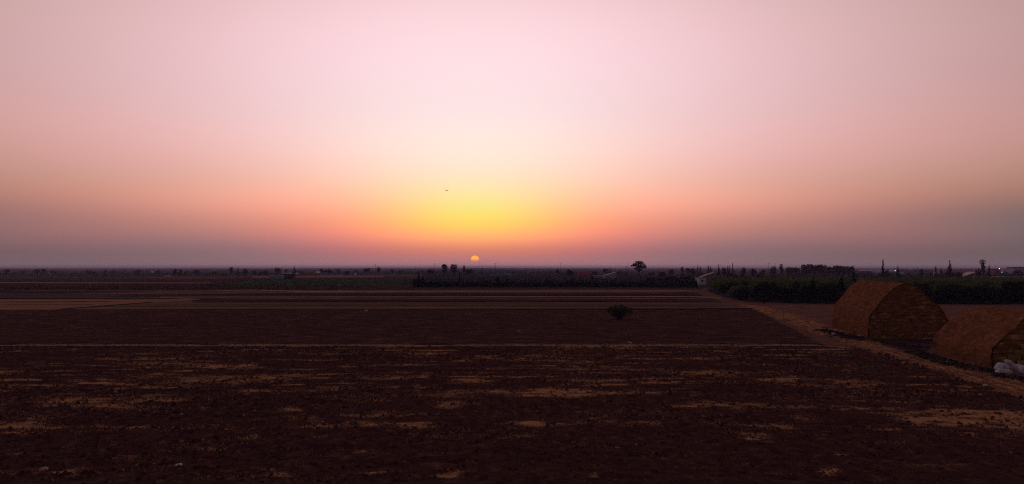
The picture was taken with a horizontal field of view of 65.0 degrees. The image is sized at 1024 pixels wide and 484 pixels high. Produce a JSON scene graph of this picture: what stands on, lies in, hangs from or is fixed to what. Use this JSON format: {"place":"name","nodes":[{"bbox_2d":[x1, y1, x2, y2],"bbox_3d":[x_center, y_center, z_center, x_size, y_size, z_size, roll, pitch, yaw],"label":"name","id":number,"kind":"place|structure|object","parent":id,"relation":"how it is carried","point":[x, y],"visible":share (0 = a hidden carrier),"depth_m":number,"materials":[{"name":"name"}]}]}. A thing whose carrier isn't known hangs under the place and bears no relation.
{"place":"outdoors","nodes":[
{"label":"outdoors","id":0,"kind":"place"},
{"bbox_2d":[10,301,83,301],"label":"field margin","id":1,"kind":"object","parent":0,"point":[46,301],"visible":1,"depth_m":206.82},
{"bbox_2d":[5,304,92,304],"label":"field margin","id":2,"kind":"object","parent":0,"point":[48,304],"visible":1,"depth_m":190.03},
{"bbox_2d":[0,293,126,297],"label":"brown field","id":3,"kind":"structure","parent":0,"point":[30,295],"depth_m":254.24,"materials":[{"name":"brown soil"}]},
{"bbox_2d":[0,282,133,282],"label":"farm path","id":4,"kind":"structure","parent":0,"point":[66,282],"depth_m":469.69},
{"bbox_2d":[0,276,147,278],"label":"green crop field","id":5,"kind":"structure","parent":0,"point":[68,277],"depth_m":700.20,"materials":[{"name":"green plant"}]},
{"bbox_2d":[0,298,174,298],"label":"ditch","id":6,"kind":"object","parent":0,"point":[87,298],"visible":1,"depth_m":228.98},
{"bbox_2d":[0,299,196,309],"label":"golden stubble field","id":7,"kind":"structure","parent":0,"point":[94,302],"depth_m":203.61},
{"bbox_2d":[63,302,150,308],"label":"ditch","id":8,"kind":"object","parent":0,"point":[105,305],"visible":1,"depth_m":186.97,"materials":[{"name":"soil"}]},
{"bbox_2d":[0,274,268,274],"bbox_3d":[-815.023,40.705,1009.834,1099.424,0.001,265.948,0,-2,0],"label":"brown field","id":9,"kind":"structure","parent":0,"point":[122,274],"depth_m":996.09,"materials":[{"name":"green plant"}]},
{"bbox_2d":[21,286,334,286],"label":"field margin","id":10,"kind":"object","parent":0,"point":[190,286],"visible":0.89,"depth_m":369.29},
{"bbox_2d":[142,277,236,277],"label":"field margin","id":11,"kind":"object","parent":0,"point":[189,277],"visible":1,"depth_m":695.05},
{"bbox_2d":[0,279,413,292],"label":"ploughed field","id":12,"kind":"structure","parent":0,"point":[160,282],"depth_m":393.40,"materials":[{"name":"brown soil"}]},
{"bbox_2d":[0,283,357,290],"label":"crop plants","id":13,"kind":"object","parent":12,"relation":"on","point":[255,285],"visible":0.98,"depth_m":342.60,"materials":[{"name":"green plant"}]},
{"bbox_2d":[0,275,417,278],"bbox_3d":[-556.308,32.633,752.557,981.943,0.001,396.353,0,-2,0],"label":"brown field","id":14,"kind":"structure","parent":0,"point":[251,276],"depth_m":877.86,"materials":[{"name":"brown soil"}]},
{"bbox_2d":[218,277,409,279],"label":"ploughed field","id":15,"kind":"structure","parent":0,"point":[373,278],"depth_m":635.98,"materials":[{"name":"soil"}]},
{"bbox_2d":[253,276,383,277],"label":"farm path","id":16,"kind":"structure","parent":0,"point":[320,276],"depth_m":773.17,"materials":[{"name":"soil"}]},
{"bbox_2d":[227,279,412,284],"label":"green crop field","id":17,"kind":"structure","parent":0,"point":[250,282],"depth_m":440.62,"materials":[{"name":"plant"}]},
{"bbox_2d":[150,290,552,291],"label":"farm path","id":18,"kind":"structure","parent":0,"point":[383,291],"depth_m":296.34,"materials":[{"name":"soil"}]},
{"bbox_2d":[100,307,648,307],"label":"field margin","id":19,"kind":"object","parent":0,"point":[243,307],"visible":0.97,"depth_m":176.24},
{"bbox_2d":[0,345,760,345],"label":"grass baulk","id":20,"kind":"object","parent":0,"point":[349,345],"depth_m":92.41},
{"bbox_2d":[12,343,818,345],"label":"dry grass","id":21,"kind":"structure","parent":20,"relation":"on","point":[70,344],"depth_m":91.81,"materials":[{"name":"brown plant"}]},
{"bbox_2d":[59,289,749,308],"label":"stubble field","id":22,"kind":"structure","parent":0,"point":[679,304],"depth_m":198.87,"materials":[{"name":"brown soil"}]},
{"bbox_2d":[109,292,702,296],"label":"ploughed field","id":23,"kind":"structure","parent":0,"point":[373,294],"depth_m":264.19,"materials":[{"name":"brown soil"}]},
{"bbox_2d":[0,309,822,344],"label":"ploughed field","id":24,"kind":"structure","parent":0,"point":[674,325],"depth_m":118.02,"materials":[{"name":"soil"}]},
{"bbox_2d":[605,304,633,318],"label":"bush","id":25,"kind":"object","parent":24,"relation":"on","point":[620,310],"visible":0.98,"depth_m":135.95,"materials":[{"name":"green plant"}]},
{"bbox_2d":[159,304,713,304],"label":"field margin","id":26,"kind":"object","parent":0,"point":[421,304],"visible":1,"depth_m":190.64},
{"bbox_2d":[234,298,668,298],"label":"field margin","id":27,"kind":"object","parent":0,"point":[439,298],"visible":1,"depth_m":227.77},
{"bbox_2d":[192,297,722,301],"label":"ploughed field","id":28,"kind":"structure","parent":0,"point":[204,299],"depth_m":216.38,"materials":[{"name":"brown soil"}]},
{"bbox_2d":[174,308,754,309],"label":"ditch","id":29,"kind":"object","parent":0,"point":[445,309],"visible":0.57,"depth_m":173.54,"materials":[{"name":"soil"}]},
{"bbox_2d":[212,299,719,299],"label":"field margin","id":30,"kind":"object","parent":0,"point":[465,299],"visible":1,"depth_m":220.59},
{"bbox_2d":[0,270,988,273],"bbox_3d":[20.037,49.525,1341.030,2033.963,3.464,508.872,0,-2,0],"label":"distant trees","id":31,"kind":"object","parent":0,"point":[386,271],"visible":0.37,"depth_m":1251.97,"materials":[{"name":"plant"}]},
{"bbox_2d":[0,269,1004,271],"bbox_3d":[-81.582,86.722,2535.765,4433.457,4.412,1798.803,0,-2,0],"label":"distant trees","id":32,"kind":"object","parent":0,"point":[469,269],"visible":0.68,"depth_m":2055.02,"materials":[{"name":"plant"}]},
{"bbox_2d":[0,268,1010,274],"bbox_3d":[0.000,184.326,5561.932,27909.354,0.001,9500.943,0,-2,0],"label":"scrubland","id":33,"kind":"structure","parent":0,"point":[737,271],"depth_m":2282.47,"materials":[{"name":"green plant"}]},
{"bbox_2d":[0,272,422,275],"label":"hedgerow trees","id":34,"kind":"object","parent":33,"relation":"on","point":[186,274],"visible":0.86,"depth_m":942.88,"materials":[{"name":"green plant"}]},
{"bbox_2d":[489,272,502,275],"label":"warehouse","id":35,"kind":"structure","parent":33,"relation":"on","point":[497,273],"depth_m":825.79,"materials":[{"name":"grey"}]},
{"bbox_2d":[4,268,1003,268],"bbox_3d":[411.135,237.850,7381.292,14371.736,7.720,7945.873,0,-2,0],"label":"distant trees","id":36,"kind":"object","parent":33,"relation":"on","point":[457,268],"visible":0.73,"depth_m":4167.17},
{"bbox_2d":[424,271,1023,277],"bbox_3d":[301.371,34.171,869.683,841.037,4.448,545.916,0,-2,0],"label":"hedgerow trees","id":37,"kind":"object","parent":33,"relation":"on","point":[908,274],"visible":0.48,"depth_m":718.54,"materials":[{"name":"plant"}]},
{"bbox_2d":[898,270,932,274],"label":"warehouse","id":38,"kind":"structure","parent":33,"relation":"on","point":[913,271],"depth_m":992.76,"materials":[{"name":"grey metal"}]},
{"bbox_2d":[0,345,1023,483],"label":"ploughed field","id":39,"kind":"structure","parent":0,"point":[790,447],"depth_m":46.37,"materials":[{"name":"red soil"}]},
{"bbox_2d":[0,345,1022,483],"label":"loose straw","id":40,"kind":"object","parent":39,"relation":"on","point":[465,402],"visible":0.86,"depth_m":55.01,"materials":[{"name":"brown plant"}]},
{"bbox_2d":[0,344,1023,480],"bbox_3d":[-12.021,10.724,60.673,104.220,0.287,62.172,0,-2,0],"label":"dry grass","id":41,"kind":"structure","parent":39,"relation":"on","point":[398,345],"depth_m":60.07,"materials":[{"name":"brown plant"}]},
{"bbox_2d":[0,345,1023,483],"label":"soil clods","id":42,"kind":"object","parent":39,"relation":"on","point":[66,464],"visible":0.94,"depth_m":49.77,"materials":[{"name":"brown soil"}]},
{"bbox_2d":[739,347,862,355],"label":"weeds","id":43,"kind":"object","parent":39,"relation":"on","point":[797,351],"visible":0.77,"depth_m":84.64,"materials":[{"name":"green plant"}]},
{"bbox_2d":[0,0,1023,267],"label":"sky","id":44,"kind":"structure","parent":0,"point":[134,133],"materials":[{"name":"pink"}]},
{"bbox_2d":[471,255,478,261],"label":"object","id":45,"kind":"object","parent":44,"relation":"in","point":[474,258],"visible":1,"depth_m":29862.29,"materials":[{"name":"orange"}]},
{"bbox_2d":[349,295,678,295],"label":"field margin","id":46,"kind":"object","parent":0,"point":[371,295],"visible":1,"depth_m":252.15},
{"bbox_2d":[58,287,1023,387],"bbox_3d":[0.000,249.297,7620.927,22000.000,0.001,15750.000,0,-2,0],"label":"ground","id":47,"kind":"structure","parent":0,"point":[821,317],"depth_m":163.93,"materials":[{"name":"brown soil"}]},
{"bbox_2d":[269,275,284,278],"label":"greenhouse","id":48,"kind":"object","parent":47,"relation":"on","point":[276,276],"visible":0.88,"depth_m":593.23,"materials":[{"name":"metal"}]},
{"bbox_2d":[284,273,295,278],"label":"shrub","id":49,"kind":"object","parent":47,"relation":"on","point":[289,276],"visible":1,"depth_m":596.46,"materials":[{"name":"green plant"}]},
{"bbox_2d":[441,264,447,275],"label":"eucalyptus tree","id":50,"kind":"object","parent":47,"relation":"on","point":[444,267],"visible":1,"depth_m":784.96,"materials":[{"name":"green plant"}]},
{"bbox_2d":[450,264,457,275],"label":"broadleaf tree","id":51,"kind":"object","parent":47,"relation":"on","point":[453,269],"visible":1,"depth_m":784.89,"materials":[{"name":"green plant"}]},
{"bbox_2d":[465,269,472,275],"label":"broadleaf tree","id":52,"kind":"object","parent":47,"relation":"on","point":[468,271],"visible":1,"depth_m":813.03,"materials":[{"name":"green plant"}]},
{"bbox_2d":[566,269,573,275],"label":"broadleaf tree","id":53,"kind":"object","parent":47,"relation":"on","point":[569,272],"visible":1,"depth_m":689.14,"materials":[{"name":"green plant"}]},
{"bbox_2d":[577,272,587,276],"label":"farm house","id":54,"kind":"structure","parent":47,"relation":"on","point":[583,274],"depth_m":759.41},
{"bbox_2d":[602,272,615,277],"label":"barn","id":55,"kind":"structure","parent":47,"relation":"on","point":[611,275],"depth_m":646.46,"materials":[{"name":"white"}]},
{"bbox_2d":[631,261,646,277],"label":"pine tree","id":56,"kind":"object","parent":47,"relation":"on","point":[638,265],"visible":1,"depth_m":688.64,"materials":[{"name":"green plant"}]},
{"bbox_2d":[690,268,695,275],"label":"broadleaf tree","id":57,"kind":"object","parent":47,"relation":"on","point":[693,272],"visible":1,"depth_m":711.61,"materials":[{"name":"green plant"}]},
{"bbox_2d":[695,278,705,284],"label":"farm house","id":58,"kind":"structure","parent":47,"relation":"on","point":[701,281],"depth_m":415.93,"materials":[{"name":"white"}]},
{"bbox_2d":[699,272,713,281],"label":"shed","id":59,"kind":"structure","parent":47,"relation":"on","point":[709,277],"depth_m":483.50,"materials":[{"name":"metal"}]},
{"bbox_2d":[717,282,725,292],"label":"orchard tree","id":60,"kind":"object","parent":47,"relation":"on","point":[719,284],"visible":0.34,"depth_m":275.23,"materials":[{"name":"green plant"}]},
{"bbox_2d":[718,284,725,292],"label":"broadleaf tree","id":61,"kind":"object","parent":47,"relation":"on","point":[722,287],"visible":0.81,"depth_m":269.92,"materials":[{"name":"green plant"}]},
{"bbox_2d":[724,283,736,290],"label":"broadleaf tree","id":62,"kind":"object","parent":47,"relation":"on","point":[728,286],"visible":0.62,"depth_m":245.91,"materials":[{"name":"green plant"}]},
{"bbox_2d":[727,286,735,297],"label":"orchard tree","id":63,"kind":"object","parent":47,"relation":"on","point":[730,292],"visible":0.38,"depth_m":235.98,"materials":[{"name":"green plant"}]},
{"bbox_2d":[746,281,758,294],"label":"orchard tree","id":64,"kind":"object","parent":47,"relation":"on","point":[750,284],"visible":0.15,"depth_m":246.82,"materials":[{"name":"green plant"}]},
{"bbox_2d":[751,268,756,275],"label":"broadleaf tree","id":65,"kind":"object","parent":47,"relation":"on","point":[753,272],"visible":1,"depth_m":710.46,"materials":[{"name":"green plant"}]},
{"bbox_2d":[770,266,776,274],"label":"broadleaf tree","id":66,"kind":"object","parent":47,"relation":"on","point":[773,271],"visible":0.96,"depth_m":710.67,"materials":[{"name":"green plant"}]},
{"bbox_2d":[779,264,783,273],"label":"eucalyptus tree","id":67,"kind":"object","parent":47,"relation":"on","point":[780,268],"visible":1,"depth_m":710.95,"materials":[{"name":"green plant"}]},
{"bbox_2d":[786,267,793,273],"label":"broadleaf tree","id":68,"kind":"object","parent":47,"relation":"on","point":[790,271],"visible":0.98,"depth_m":710.57,"materials":[{"name":"green plant"}]},
{"bbox_2d":[794,267,800,274],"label":"broadleaf tree","id":69,"kind":"object","parent":47,"relation":"on","point":[796,270],"visible":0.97,"depth_m":710.64,"materials":[{"name":"green plant"}]},
{"bbox_2d":[801,264,806,274],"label":"broadleaf tree","id":70,"kind":"object","parent":47,"relation":"on","point":[803,269],"visible":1,"depth_m":689.73,"materials":[{"name":"green plant"}]},
{"bbox_2d":[802,265,809,276],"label":"eucalyptus tree","id":71,"kind":"object","parent":47,"relation":"on","point":[806,271],"visible":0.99,"depth_m":688.27,"materials":[{"name":"green plant"}]},
{"bbox_2d":[808,276,817,303],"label":"cypress tree","id":72,"kind":"object","parent":47,"relation":"on","point":[813,296],"visible":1,"depth_m":199.98,"materials":[{"name":"green plant"}]},
{"bbox_2d":[810,264,816,273],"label":"broadleaf tree","id":73,"kind":"object","parent":47,"relation":"on","point":[812,268],"visible":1,"depth_m":662.72,"materials":[{"name":"green plant"}]},
{"bbox_2d":[817,264,822,275],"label":"broadleaf tree","id":74,"kind":"object","parent":47,"relation":"on","point":[819,267],"visible":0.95,"depth_m":713.01,"materials":[{"name":"green plant"}]},
{"bbox_2d":[826,266,830,275],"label":"eucalyptus tree","id":75,"kind":"object","parent":47,"relation":"on","point":[828,270],"visible":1,"depth_m":679.65,"materials":[{"name":"green plant"}]},
{"bbox_2d":[836,265,841,275],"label":"broadleaf tree","id":76,"kind":"object","parent":47,"relation":"on","point":[838,270],"visible":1,"depth_m":666.07,"materials":[{"name":"green plant"}]},
{"bbox_2d":[836,274,845,299],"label":"cypress tree","id":77,"kind":"object","parent":47,"relation":"on","point":[842,290],"visible":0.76,"depth_m":198.69,"materials":[{"name":"green plant"}]},
{"bbox_2d":[813,328,873,340],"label":"waste heap","id":78,"kind":"object","parent":47,"relation":"on","point":[850,336],"visible":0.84,"depth_m":103.43,"materials":[{"name":"soil"}]},
{"bbox_2d":[841,266,846,274],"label":"broadleaf tree","id":79,"kind":"object","parent":47,"relation":"on","point":[843,270],"visible":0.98,"depth_m":680.42,"materials":[{"name":"green plant"}]},
{"bbox_2d":[850,271,873,276],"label":"warehouse","id":80,"kind":"structure","parent":47,"relation":"on","point":[862,273],"depth_m":711.80,"materials":[{"name":"grey metal"}]},
{"bbox_2d":[710,276,1023,290],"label":"orchard trees","id":81,"kind":"object","parent":47,"relation":"on","point":[976,279],"visible":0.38,"depth_m":358.51,"materials":[{"name":"green plant"}]},
{"bbox_2d":[858,270,881,272],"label":"greenhouse","id":82,"kind":"object","parent":47,"relation":"on","point":[879,271],"visible":0.56,"depth_m":1205.36,"materials":[{"name":"metal"}]},
{"bbox_2d":[880,260,885,277],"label":"conifer tree","id":83,"kind":"object","parent":47,"relation":"on","point":[883,273],"visible":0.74,"depth_m":516.43,"materials":[{"name":"green plant"}]},
{"bbox_2d":[831,279,948,338],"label":"haystack","id":84,"kind":"object","parent":47,"relation":"on","point":[874,309],"visible":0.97,"depth_m":101.22,"materials":[{"name":"plant"}]},
{"bbox_2d":[904,349,994,372],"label":"waste heap","id":85,"kind":"object","parent":47,"relation":"on","point":[934,358],"visible":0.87,"depth_m":73.92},
{"bbox_2d":[945,260,954,276],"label":"conifer tree","id":86,"kind":"object","parent":47,"relation":"on","point":[949,272],"visible":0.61,"depth_m":516.27,"materials":[{"name":"green plant"}]},
{"bbox_2d":[954,272,962,276],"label":"broadleaf tree","id":87,"kind":"object","parent":47,"relation":"on","point":[958,274],"visible":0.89,"depth_m":567.06,"materials":[{"name":"green plant"}]},
{"bbox_2d":[962,272,975,277],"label":"barn","id":88,"kind":"structure","parent":47,"relation":"on","point":[966,274],"depth_m":654.11,"materials":[{"name":"metal"}]},
{"bbox_2d":[933,306,1023,367],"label":"haystack","id":89,"kind":"object","parent":47,"relation":"on","point":[990,336],"visible":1,"depth_m":76.92,"materials":[{"name":"plant"}]},
{"bbox_2d":[975,269,981,276],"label":"broadleaf tree","id":90,"kind":"object","parent":47,"relation":"on","point":[977,272],"visible":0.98,"depth_m":598.11,"materials":[{"name":"green plant"}]},
{"bbox_2d":[979,259,985,275],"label":"eucalyptus tree","id":91,"kind":"object","parent":47,"relation":"on","point":[983,268],"visible":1,"depth_m":598.35,"materials":[{"name":"green plant"}]},
{"bbox_2d":[990,269,999,275],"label":"block house","id":92,"kind":"structure","parent":47,"relation":"on","point":[994,271],"depth_m":739.55,"materials":[{"name":"concrete"}]},
{"bbox_2d":[994,362,1005,370],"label":"woven sack","id":93,"kind":"object","parent":47,"relation":"on","point":[998,365],"visible":0.72,"depth_m":68.40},
{"bbox_2d":[995,369,1012,374],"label":"woven sack","id":94,"kind":"object","parent":47,"relation":"on","point":[1007,371],"visible":0.7,"depth_m":67.16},
{"bbox_2d":[989,372,1023,381],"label":"waste heap","id":95,"kind":"object","parent":47,"relation":"on","point":[1010,376],"visible":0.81,"depth_m":64.62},
{"bbox_2d":[1004,359,1023,373],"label":"woven sack","id":96,"kind":"object","parent":47,"relation":"on","point":[1013,366],"visible":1,"depth_m":66.56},
{"bbox_2d":[390,296,715,297],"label":"farm path","id":97,"kind":"structure","parent":0,"point":[550,296],"depth_m":245.52,"materials":[{"name":"soil"}]},
{"bbox_2d":[413,287,704,289],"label":"ploughed field","id":98,"kind":"structure","parent":0,"point":[531,288],"depth_m":338.75,"materials":[{"name":"soil"}]},
{"bbox_2d":[414,273,420,286],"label":"conifer tree","id":99,"kind":"object","parent":98,"relation":"on","point":[417,281],"visible":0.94,"depth_m":358.64,"materials":[{"name":"green plant"}]},
{"bbox_2d":[419,276,425,286],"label":"conifer tree","id":100,"kind":"object","parent":98,"relation":"on","point":[422,281],"visible":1,"depth_m":356.43,"materials":[{"name":"green plant"}]},
{"bbox_2d":[419,275,708,286],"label":"orchard ground","id":101,"kind":"structure","parent":0,"point":[521,278],"depth_m":640.30,"materials":[{"name":"brown soil"}]},
{"bbox_2d":[426,274,695,283],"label":"crop plants","id":102,"kind":"object","parent":101,"relation":"on","point":[553,279],"visible":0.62,"depth_m":552.24,"materials":[{"name":"green plant"}]},
{"bbox_2d":[561,306,609,306],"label":"field margin","id":103,"kind":"object","parent":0,"point":[585,306],"visible":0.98,"depth_m":180.82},
{"bbox_2d":[708,275,1023,303],"bbox_3d":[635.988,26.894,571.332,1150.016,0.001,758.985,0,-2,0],"label":"orchard ground","id":104,"kind":"structure","parent":0,"point":[711,289],"depth_m":215.29,"materials":[{"name":"soil"}]},
{"bbox_2d":[725,281,741,285],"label":"orchard tree","id":105,"kind":"object","parent":104,"relation":"on","point":[737,283],"visible":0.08,"depth_m":253.49,"materials":[{"name":"green plant"}]},
{"bbox_2d":[732,288,745,298],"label":"orchard tree","id":106,"kind":"object","parent":104,"relation":"on","point":[735,294],"visible":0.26,"depth_m":224.79,"materials":[{"name":"green plant"}]},
{"bbox_2d":[751,282,777,300],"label":"orchard tree","id":107,"kind":"object","parent":104,"relation":"on","point":[755,291],"visible":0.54,"depth_m":212.57,"materials":[{"name":"green plant"}]},
{"bbox_2d":[714,300,1023,399],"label":"dirt track","id":108,"kind":"structure","parent":0,"point":[979,376],"depth_m":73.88,"materials":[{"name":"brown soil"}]},
{"bbox_2d":[768,305,989,367],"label":"dry grass","id":109,"kind":"structure","parent":0,"point":[875,338],"depth_m":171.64,"materials":[{"name":"plant"}]},
{"bbox_2d":[871,338,932,351],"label":"ploughed field","id":110,"kind":"structure","parent":0,"point":[926,342],"depth_m":95.99,"materials":[{"name":"soil"}]},
{"bbox_2d":[1007,267,1023,273],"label":"warehouse","id":111,"kind":"structure","parent":0,"point":[1010,270],"depth_m":1088.05,"materials":[{"name":"grey glass"}]},
{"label":"straw bale","id":112,"kind":"object","parent":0,"visible":0},
{"bbox_2d":[1015,360,1023,364],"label":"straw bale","id":113,"kind":"object","parent":112,"relation":"on","point":[1021,362],"visible":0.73,"depth_m":70.39},
{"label":"straw bale","id":114,"kind":"object","parent":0,"visible":0},
{"bbox_2d":[1007,355,1020,359],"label":"straw bale","id":115,"kind":"object","parent":114,"relation":"on","point":[1013,357],"visible":1,"depth_m":70.61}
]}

